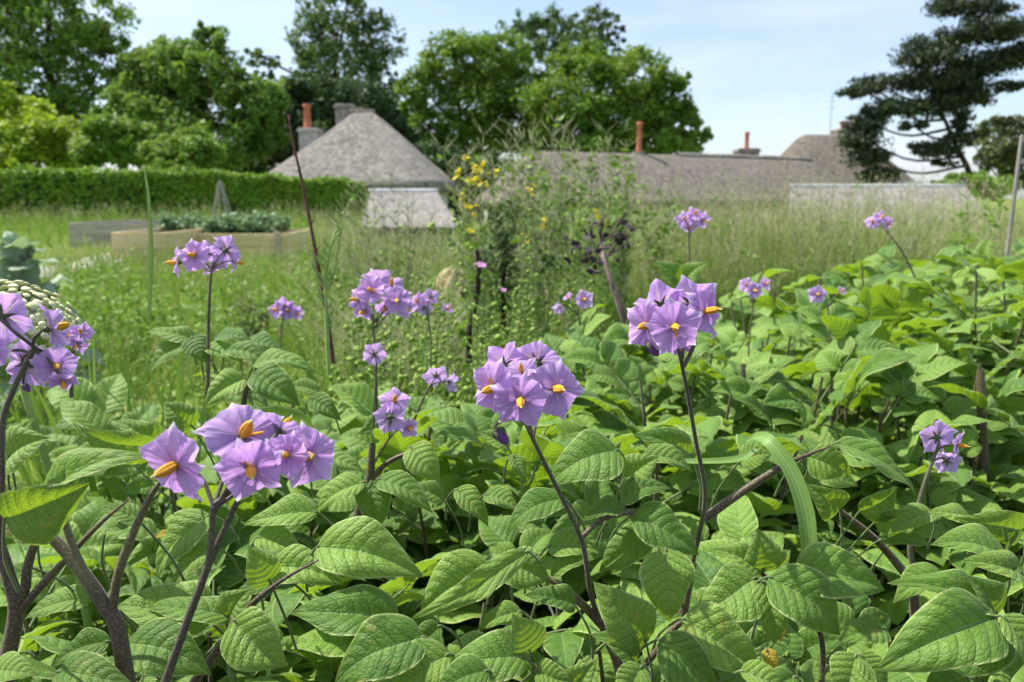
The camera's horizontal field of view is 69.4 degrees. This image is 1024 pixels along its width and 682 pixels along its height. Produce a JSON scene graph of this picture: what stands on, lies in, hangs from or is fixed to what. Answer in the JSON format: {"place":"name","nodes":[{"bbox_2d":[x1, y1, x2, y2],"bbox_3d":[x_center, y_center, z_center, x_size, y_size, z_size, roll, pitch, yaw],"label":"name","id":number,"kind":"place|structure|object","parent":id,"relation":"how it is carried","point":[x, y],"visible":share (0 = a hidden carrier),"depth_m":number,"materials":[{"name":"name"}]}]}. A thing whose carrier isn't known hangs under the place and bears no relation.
{"place":"outdoors","nodes":[
{"label":"outdoors","id":0,"kind":"place"},
{"bbox_2d":[0,157,1023,636],"bbox_3d":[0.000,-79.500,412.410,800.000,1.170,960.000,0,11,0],"label":"ground","id":1,"kind":"structure","parent":0,"point":[220,406],"depth_m":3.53,"materials":[{"name":"plant"}]},
{"bbox_2d":[0,78,81,171],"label":"garden shrub","id":2,"kind":"object","parent":1,"relation":"on","point":[36,131],"visible":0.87,"depth_m":32.09,"materials":[{"name":"green plant"}]},
{"bbox_2d":[0,279,92,627],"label":"cream flower head","id":3,"kind":"object","parent":1,"relation":"on","point":[36,318],"visible":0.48,"depth_m":0.63},
{"bbox_2d":[0,231,105,418],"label":"kale plant","id":4,"kind":"object","parent":1,"relation":"on","point":[17,261],"visible":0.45,"depth_m":2.68,"materials":[{"name":"green plant"}]},
{"bbox_2d":[0,339,118,490],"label":"grass tuft","id":5,"kind":"object","parent":1,"relation":"on","point":[36,467],"visible":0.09,"depth_m":1.52,"materials":[{"name":"plant"}]},
{"bbox_2d":[0,0,142,135],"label":"oak tree","id":6,"kind":"object","parent":1,"relation":"on","point":[94,36],"visible":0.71,"depth_m":57.51,"materials":[{"name":"green plant"}]},
{"bbox_2d":[14,308,155,609],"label":"grass tuft","id":7,"kind":"object","parent":1,"relation":"on","point":[50,417],"visible":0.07,"depth_m":1.18,"materials":[{"name":"plant"}]},
{"bbox_2d":[0,289,218,638],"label":"grass tuft","id":8,"kind":"object","parent":1,"relation":"on","point":[93,481],"visible":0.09,"depth_m":0.96,"materials":[{"name":"plant"}]},
{"bbox_2d":[0,293,224,681],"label":"potato plant","id":9,"kind":"object","parent":1,"relation":"on","point":[34,364],"visible":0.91,"depth_m":0.39,"materials":[{"name":"purple plant"}]},
{"bbox_2d":[68,220,159,247],"bbox_3d":[-6.447,-1.855,12.782,1.577,0.414,1.435,0,11,0],"label":"raised bed","id":10,"kind":"object","parent":1,"relation":"on","point":[110,226],"visible":0.44,"depth_m":12.06,"materials":[{"name":"wood"}]},
{"bbox_2d":[66,110,162,170],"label":"garden shrub","id":11,"kind":"object","parent":1,"relation":"on","point":[117,140],"visible":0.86,"depth_m":31.45,"materials":[{"name":"green plant"}]},
{"bbox_2d":[0,456,246,660],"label":"potato plant","id":12,"kind":"object","parent":1,"relation":"on","point":[86,519],"visible":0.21,"depth_m":0.79,"materials":[{"name":"green plant"}]},
{"bbox_2d":[1,403,288,681],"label":"potato plant","id":13,"kind":"object","parent":1,"relation":"on","point":[154,412],"visible":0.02,"depth_m":1.08,"materials":[{"name":"green plant"}]},
{"bbox_2d":[144,165,153,317],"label":"grass plant","id":14,"kind":"object","parent":1,"relation":"on","point":[150,261],"depth_m":0.90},
{"bbox_2d":[111,228,204,262],"bbox_3d":[-4.500,-1.259,9.740,0.659,0.414,1.635,0,11,0],"label":"raised bed","id":15,"kind":"object","parent":1,"relation":"on","point":[185,236],"visible":0.53,"depth_m":8.94,"materials":[{"name":"wood"}]},
{"bbox_2d":[135,123,227,171],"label":"garden shrub","id":16,"kind":"object","parent":1,"relation":"on","point":[194,146],"visible":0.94,"depth_m":29.46,"materials":[{"name":"green plant"}]},
{"bbox_2d":[0,162,367,222],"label":"hedge","id":17,"kind":"object","parent":1,"relation":"on","point":[70,187],"visible":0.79,"depth_m":23.31,"materials":[{"name":"green plant"}]},
{"bbox_2d":[111,288,258,510],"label":"grass tuft","id":18,"kind":"object","parent":1,"relation":"on","point":[180,390],"visible":0.14,"depth_m":1.12,"materials":[{"name":"plant"}]},
{"bbox_2d":[89,19,292,171],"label":"oak tree","id":19,"kind":"object","parent":1,"relation":"on","point":[170,88],"visible":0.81,"depth_m":48.07,"materials":[{"name":"green plant"}]},
{"bbox_2d":[0,403,397,681],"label":"potato plant","id":20,"kind":"object","parent":1,"relation":"on","point":[255,450],"visible":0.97,"depth_m":0.41,"materials":[{"name":"green plant"}]},
{"bbox_2d":[33,235,394,637],"bbox_3d":[-0.320,0.271,0.914,0.507,0.804,0.504,-6,13,-28],"label":"potato plant","id":21,"kind":"object","parent":1,"relation":"on","point":[270,379],"visible":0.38,"depth_m":0.74,"materials":[{"name":"green plant"}]},
{"bbox_2d":[18,402,448,681],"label":"potato plant","id":22,"kind":"object","parent":1,"relation":"on","point":[366,545],"visible":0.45,"depth_m":0.51,"materials":[{"name":"green plant"}]},
{"bbox_2d":[0,400,497,681],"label":"potato plant","id":23,"kind":"object","parent":1,"relation":"on","point":[354,442],"visible":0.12,"depth_m":0.81,"materials":[{"name":"green plant"}]},
{"bbox_2d":[227,288,275,374],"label":"grey shrub","id":24,"kind":"object","parent":1,"relation":"on","point":[265,315],"visible":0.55,"depth_m":2.63,"materials":[{"name":"green plant"}]},
{"bbox_2d":[197,229,314,259],"bbox_3d":[-3.770,-1.403,10.551,1.508,0.390,1.588,0,11,0],"label":"raised bed","id":25,"kind":"object","parent":1,"relation":"on","point":[259,240],"visible":0.3,"depth_m":9.82,"materials":[{"name":"wood"}]},
{"bbox_2d":[189,213,236,233],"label":"vegetable plant","id":26,"kind":"object","parent":25,"relation":"in","point":[212,225],"visible":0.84,"depth_m":10.03,"materials":[{"name":"green plant"}]},
{"bbox_2d":[233,213,275,233],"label":"vegetable plant","id":27,"kind":"object","parent":25,"relation":"in","point":[250,226],"visible":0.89,"depth_m":10.24,"materials":[{"name":"green plant"}]},
{"bbox_2d":[195,296,333,518],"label":"potato plant","id":28,"kind":"object","parent":1,"relation":"on","point":[283,307],"visible":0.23,"depth_m":1.35,"materials":[{"name":"purple plant"}]},
{"bbox_2d":[47,268,502,635],"bbox_3d":[-0.244,0.275,1.004,0.608,0.758,0.620,4,12,19],"label":"potato plant","id":29,"kind":"object","parent":1,"relation":"on","point":[108,394],"visible":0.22,"depth_m":0.89,"materials":[{"name":"green plant"}]},
{"bbox_2d":[0,217,593,400],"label":"meadow grass","id":30,"kind":"structure","parent":1,"relation":"on","point":[148,381],"depth_m":4.59,"materials":[{"name":"plant"}]},
{"bbox_2d":[21,343,602,681],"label":"potato plant","id":31,"kind":"object","parent":1,"relation":"on","point":[562,649],"visible":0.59,"depth_m":0.66,"materials":[{"name":"green plant"}]},
{"bbox_2d":[288,115,335,363],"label":"dead stem","id":32,"kind":"object","parent":1,"relation":"on","point":[332,355],"visible":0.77,"depth_m":1.00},
{"bbox_2d":[239,0,408,105],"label":"ash tree","id":33,"kind":"object","parent":1,"relation":"on","point":[316,51],"visible":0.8,"depth_m":71.24,"materials":[{"name":"green plant"}]},
{"bbox_2d":[280,319,370,433],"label":"grass tuft","id":34,"kind":"object","parent":1,"relation":"on","point":[310,376],"visible":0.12,"depth_m":1.61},
{"bbox_2d":[232,71,421,174],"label":"yew tree","id":35,"kind":"object","parent":1,"relation":"on","point":[323,93],"visible":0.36,"depth_m":54.36,"materials":[{"name":"green plant"}]},
{"bbox_2d":[311,207,343,374],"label":"weed stem","id":36,"kind":"object","parent":1,"relation":"on","point":[326,319],"visible":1,"depth_m":0.95,"materials":[{"name":"plant"}]},
{"bbox_2d":[318,181,385,335],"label":"flowering weed","id":37,"kind":"object","parent":1,"relation":"on","point":[367,221],"visible":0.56,"depth_m":2.90,"materials":[{"name":"green plant"}]},
{"bbox_2d":[318,313,389,434],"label":"pennycress weed","id":38,"kind":"object","parent":1,"relation":"on","point":[361,326],"visible":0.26,"depth_m":1.42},
{"bbox_2d":[237,237,471,407],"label":"grass clump","id":39,"kind":"object","parent":1,"relation":"on","point":[345,333],"visible":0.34,"depth_m":2.92,"materials":[{"name":"plant"}]},
{"bbox_2d":[270,104,456,206],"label":"thatched cottage","id":40,"kind":"structure","parent":1,"relation":"on","point":[353,142],"depth_m":30.57,"materials":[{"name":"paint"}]},
{"bbox_2d":[328,288,426,413],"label":"pennycress weed","id":41,"kind":"object","parent":1,"relation":"on","point":[411,359],"visible":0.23,"depth_m":1.21,"materials":[{"name":"plant"}]},
{"bbox_2d":[334,276,437,396],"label":"pennycress weed","id":42,"kind":"object","parent":1,"relation":"on","point":[356,321],"visible":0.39,"depth_m":1.45,"materials":[{"name":"plant"}]},
{"bbox_2d":[322,168,451,361],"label":"flowering weed","id":43,"kind":"object","parent":1,"relation":"on","point":[367,216],"visible":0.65,"depth_m":2.68,"materials":[{"name":"green plant"}]},
{"bbox_2d":[211,220,568,410],"bbox_3d":[-0.333,-0.039,2.594,1.172,0.777,1.064,0,11,0],"label":"grass clump","id":44,"kind":"object","parent":1,"relation":"on","point":[406,365],"visible":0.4,"depth_m":2.52,"materials":[{"name":"plant"}]},
{"bbox_2d":[356,222,450,414],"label":"pennycress weed","id":45,"kind":"object","parent":1,"relation":"on","point":[370,372],"visible":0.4,"depth_m":1.24,"materials":[{"name":"plant"}]},
{"bbox_2d":[206,430,604,681],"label":"potato plant","id":46,"kind":"object","parent":1,"relation":"on","point":[459,578],"visible":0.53,"depth_m":0.46,"materials":[{"name":"green plant"}]},
{"bbox_2d":[196,288,621,657],"bbox_3d":[-0.165,0.280,1.107,0.652,0.706,0.598,0,11,0],"label":"potato plant","id":47,"kind":"object","parent":1,"relation":"on","point":[482,481],"visible":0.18,"depth_m":0.97,"materials":[{"name":"green plant"}]},
{"bbox_2d":[362,189,458,250],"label":"garden shed","id":48,"kind":"structure","parent":1,"relation":"on","point":[431,199],"depth_m":12.23,"materials":[{"name":"stone"}]},
{"bbox_2d":[398,225,434,412],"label":"pennycress weed","id":49,"kind":"object","parent":1,"relation":"on","point":[410,344],"visible":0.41,"depth_m":2.05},
{"bbox_2d":[0,248,855,679],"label":"weeds","id":50,"kind":"object","parent":1,"relation":"on","point":[118,316],"visible":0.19,"depth_m":3.94,"materials":[{"name":"green plant"}]},
{"bbox_2d":[406,216,468,401],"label":"pennycress weed","id":51,"kind":"object","parent":1,"relation":"on","point":[449,334],"visible":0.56,"depth_m":1.71,"materials":[{"name":"plant"}]},
{"bbox_2d":[363,253,549,399],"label":"grass clump","id":52,"kind":"object","parent":1,"relation":"on","point":[457,354],"visible":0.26,"depth_m":3.04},
{"bbox_2d":[412,138,514,222],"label":"shrub","id":53,"kind":"object","parent":1,"relation":"on","point":[431,148],"visible":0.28,"depth_m":47.72,"materials":[{"name":"green plant"}]},
{"bbox_2d":[283,382,644,681],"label":"potato plant","id":54,"kind":"object","parent":1,"relation":"on","point":[358,397],"visible":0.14,"depth_m":0.87,"materials":[{"name":"green plant"}]},
{"bbox_2d":[431,118,512,364],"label":"flowering weed","id":55,"kind":"object","parent":1,"relation":"on","point":[469,206],"visible":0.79,"depth_m":2.26,"materials":[{"name":"green plant"}]},
{"bbox_2d":[454,241,491,363],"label":"black stem plant","id":56,"kind":"object","parent":1,"relation":"on","point":[478,285],"visible":0.75,"depth_m":2.19,"materials":[{"name":"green plant"}]},
{"bbox_2d":[393,25,553,159],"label":"beech tree","id":57,"kind":"object","parent":1,"relation":"on","point":[483,85],"visible":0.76,"depth_m":61.73,"materials":[{"name":"green plant"}]},
{"bbox_2d":[455,302,501,411],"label":"pennycress weed","id":58,"kind":"object","parent":1,"relation":"on","point":[471,381],"visible":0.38,"depth_m":1.25,"materials":[{"name":"plant"}]},
{"bbox_2d":[448,199,559,347],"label":"dark shrub","id":59,"kind":"object","parent":1,"relation":"on","point":[504,283],"visible":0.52,"depth_m":2.48,"materials":[{"name":"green plant"}]},
{"bbox_2d":[481,153,539,333],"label":"flowering weed","id":60,"kind":"object","parent":1,"relation":"on","point":[511,200],"visible":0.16,"depth_m":2.86,"materials":[{"name":"green plant"}]},
{"bbox_2d":[481,225,541,348],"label":"pennycress weed","id":61,"kind":"object","parent":1,"relation":"on","point":[521,280],"visible":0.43,"depth_m":2.17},
{"bbox_2d":[335,340,698,681],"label":"potato plant","id":62,"kind":"object","parent":1,"relation":"on","point":[398,647],"visible":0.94,"depth_m":0.42,"materials":[{"name":"green plant"}]},
{"bbox_2d":[493,121,564,342],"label":"flowering weed","id":63,"kind":"object","parent":1,"relation":"on","point":[518,238],"visible":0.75,"depth_m":2.28,"materials":[{"name":"green plant"}]},
{"bbox_2d":[512,207,565,342],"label":"pennycress weed","id":64,"kind":"object","parent":1,"relation":"on","point":[550,325],"visible":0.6,"depth_m":2.04,"materials":[{"name":"plant"}]},
{"bbox_2d":[496,108,584,338],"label":"flowering weed","id":65,"kind":"object","parent":1,"relation":"on","point":[547,190],"visible":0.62,"depth_m":2.61,"materials":[{"name":"green plant"}]},
{"bbox_2d":[495,1,626,132],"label":"ash tree","id":66,"kind":"object","parent":1,"relation":"on","point":[530,26],"visible":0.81,"depth_m":78.08,"materials":[{"name":"green plant"}]},
{"bbox_2d":[519,113,602,338],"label":"flowering weed","id":67,"kind":"object","parent":1,"relation":"on","point":[572,207],"visible":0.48,"depth_m":2.68,"materials":[{"name":"green plant"}]},
{"bbox_2d":[445,318,696,507],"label":"potato plant","id":68,"kind":"object","parent":1,"relation":"on","point":[675,412],"visible":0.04,"depth_m":1.51,"materials":[{"name":"green plant"}]},
{"bbox_2d":[560,168,625,338],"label":"flowering weed","id":69,"kind":"object","parent":1,"relation":"on","point":[581,222],"visible":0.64,"depth_m":2.45,"materials":[{"name":"green plant"}]},
{"bbox_2d":[563,212,635,323],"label":"dark leaved plant","id":70,"kind":"object","parent":1,"relation":"on","point":[602,253],"visible":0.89,"depth_m":1.75,"materials":[{"name":"purple plant"}]},
{"bbox_2d":[405,289,799,659],"bbox_3d":[0.093,0.286,1.110,0.611,0.687,0.692,0,11,0],"label":"potato plant","id":71,"kind":"object","parent":1,"relation":"on","point":[689,502],"visible":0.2,"depth_m":1.03,"materials":[{"name":"green plant"}]},
{"bbox_2d":[572,165,640,338],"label":"flowering weed","id":72,"kind":"object","parent":1,"relation":"on","point":[594,275],"visible":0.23,"depth_m":3.00,"materials":[{"name":"green plant"}]},
{"bbox_2d":[506,39,713,154],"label":"beech tree","id":73,"kind":"object","parent":1,"relation":"on","point":[649,105],"visible":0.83,"depth_m":59.30,"materials":[{"name":"green plant"}]},
{"bbox_2d":[579,122,644,323],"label":"flowering weed","id":74,"kind":"object","parent":1,"relation":"on","point":[623,268],"visible":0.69,"depth_m":2.59,"materials":[{"name":"green plant"}]},
{"bbox_2d":[445,275,839,681],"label":"potato plant","id":75,"kind":"object","parent":1,"relation":"on","point":[663,318],"visible":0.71,"depth_m":0.50,"materials":[{"name":"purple plant"}]},
{"bbox_2d":[474,122,844,222],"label":"thatched cottage","id":76,"kind":"structure","parent":1,"relation":"on","point":[693,167],"depth_m":38.09,"materials":[{"name":"paint"}]},
{"bbox_2d":[630,174,693,292],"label":"flowering weed","id":77,"kind":"object","parent":1,"relation":"on","point":[665,229],"visible":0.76,"depth_m":3.11,"materials":[{"name":"green plant"}]},
{"bbox_2d":[413,333,923,673],"bbox_3d":[0.184,0.325,1.036,0.606,0.637,0.677,-3,12,-17],"label":"potato plant","id":78,"kind":"object","parent":1,"relation":"on","point":[762,368],"visible":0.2,"depth_m":0.94,"materials":[{"name":"green plant"}]},
{"bbox_2d":[585,207,804,433],"bbox_3d":[0.326,0.130,1.555,0.638,0.813,0.671,10,15,41],"label":"potato plant","id":79,"kind":"object","parent":1,"relation":"on","point":[672,273],"visible":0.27,"depth_m":1.39,"materials":[{"name":"green plant"}]},
{"bbox_2d":[697,163,781,321],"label":"flowering weed","id":80,"kind":"object","parent":1,"relation":"on","point":[734,233],"visible":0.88,"depth_m":3.01,"materials":[{"name":"green plant"}]},
{"bbox_2d":[599,295,939,529],"bbox_3d":[0.496,0.221,1.535,0.660,0.641,0.729,-9,14,-38],"label":"potato plant","id":81,"kind":"object","parent":1,"relation":"on","point":[790,329],"visible":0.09,"depth_m":1.39,"materials":[{"name":"green plant"}]},
{"bbox_2d":[517,276,1023,612],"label":"potato plant","id":82,"kind":"object","parent":1,"relation":"on","point":[875,355],"visible":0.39,"depth_m":1.01,"materials":[{"name":"green plant"}]},
{"bbox_2d":[577,427,972,681],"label":"potato plant","id":83,"kind":"object","parent":1,"relation":"on","point":[702,637],"visible":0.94,"depth_m":0.42,"materials":[{"name":"green plant"}]},
{"bbox_2d":[746,432,816,551],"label":"grass plant","id":84,"kind":"object","parent":1,"relation":"on","point":[789,467],"depth_m":0.47,"materials":[{"name":"plant"}]},
{"bbox_2d":[684,244,935,413],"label":"potato plant","id":85,"kind":"object","parent":1,"relation":"on","point":[872,268],"visible":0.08,"depth_m":2.21,"materials":[{"name":"green plant"}]},
{"bbox_2d":[597,284,1023,642],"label":"potato plant","id":86,"kind":"object","parent":1,"relation":"on","point":[766,507],"visible":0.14,"depth_m":0.99,"materials":[{"name":"green plant"}]},
{"bbox_2d":[777,157,882,289],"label":"flowering weed","id":87,"kind":"object","parent":1,"relation":"on","point":[821,240],"visible":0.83,"depth_m":2.87,"materials":[{"name":"green plant"}]},
{"bbox_2d":[781,94,924,183],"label":"thatched cottage","id":88,"kind":"structure","parent":1,"relation":"on","point":[819,149],"depth_m":52.66,"materials":[{"name":"paint"}]},
{"bbox_2d":[696,277,1023,560],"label":"potato plant","id":89,"kind":"object","parent":1,"relation":"on","point":[878,301],"visible":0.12,"depth_m":1.47,"materials":[{"name":"green plant"}]},
{"bbox_2d":[712,419,1023,681],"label":"potato plant","id":90,"kind":"object","parent":1,"relation":"on","point":[907,523],"visible":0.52,"depth_m":0.53,"materials":[{"name":"green plant"}]},
{"bbox_2d":[735,210,1023,490],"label":"potato plant","id":91,"kind":"object","parent":1,"relation":"on","point":[777,307],"visible":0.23,"depth_m":1.49,"materials":[{"name":"green plant"}]},
{"bbox_2d":[738,503,1023,681],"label":"potato plant","id":92,"kind":"object","parent":1,"relation":"on","point":[953,630],"visible":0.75,"depth_m":0.41,"materials":[{"name":"green plant"}]},
{"bbox_2d":[748,288,1023,628],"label":"potato plant","id":93,"kind":"object","parent":1,"relation":"on","point":[944,490],"visible":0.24,"depth_m":1.00,"materials":[{"name":"green plant"}]},
{"bbox_2d":[787,184,985,244],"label":"garden wall","id":94,"kind":"structure","parent":1,"relation":"on","point":[904,187],"depth_m":14.90,"materials":[{"name":"stone"}]},
{"bbox_2d":[751,258,1023,417],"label":"potato plant","id":95,"kind":"object","parent":1,"relation":"on","point":[835,280],"visible":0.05,"depth_m":2.08,"materials":[{"name":"green plant"}]},
{"bbox_2d":[802,239,1023,359],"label":"potato plant","id":96,"kind":"object","parent":1,"relation":"on","point":[987,272],"visible":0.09,"depth_m":1.97,"materials":[{"name":"green plant"}]},
{"bbox_2d":[803,315,1023,681],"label":"potato plant","id":97,"kind":"object","parent":1,"relation":"on","point":[838,327],"visible":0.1,"depth_m":1.03,"materials":[{"name":"green plant"}]},
{"bbox_2d":[823,238,1023,397],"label":"potato plant","id":98,"kind":"object","parent":1,"relation":"on","point":[952,302],"visible":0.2,"depth_m":1.51,"materials":[{"name":"green plant"}]},
{"bbox_2d":[832,0,1023,183],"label":"pine tree","id":99,"kind":"object","parent":1,"relation":"on","point":[954,86],"visible":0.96,"depth_m":37.77,"materials":[{"name":"green plant"}]},
{"bbox_2d":[859,329,1023,678],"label":"potato plant","id":100,"kind":"object","parent":1,"relation":"on","point":[998,455],"visible":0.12,"depth_m":1.06,"materials":[{"name":"green plant"}]},
{"bbox_2d":[862,252,1023,422],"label":"potato plant","id":101,"kind":"object","parent":1,"relation":"on","point":[989,295],"visible":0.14,"depth_m":1.58,"materials":[{"name":"green plant"}]},
{"bbox_2d":[904,240,1023,385],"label":"potato plant","id":102,"kind":"object","parent":1,"relation":"on","point":[1017,247],"visible":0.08,"depth_m":2.08,"materials":[{"name":"green plant"}]},
{"bbox_2d":[929,170,1021,201],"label":"garden shrub","id":103,"kind":"object","parent":1,"relation":"on","point":[980,176],"visible":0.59,"depth_m":23.19,"materials":[{"name":"green plant"}]},
{"bbox_2d":[943,173,1020,296],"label":"flowering weed","id":104,"kind":"object","parent":1,"relation":"on","point":[989,217],"visible":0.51,"depth_m":2.29,"materials":[{"name":"green plant"}]},
{"bbox_2d":[972,112,1023,213],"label":"olive tree","id":105,"kind":"object","parent":1,"relation":"on","point":[1000,155],"visible":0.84,"depth_m":32.64,"materials":[{"name":"green plant"}]},
{"bbox_2d":[1000,135,1023,287],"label":"fence post","id":106,"kind":"object","parent":1,"relation":"on","point":[1016,179],"visible":0.4,"depth_m":3.13,"materials":[{"name":"grey wood"}]},
{"bbox_2d":[0,0,1023,197],"label":"sky","id":107,"kind":"structure","parent":0,"point":[771,70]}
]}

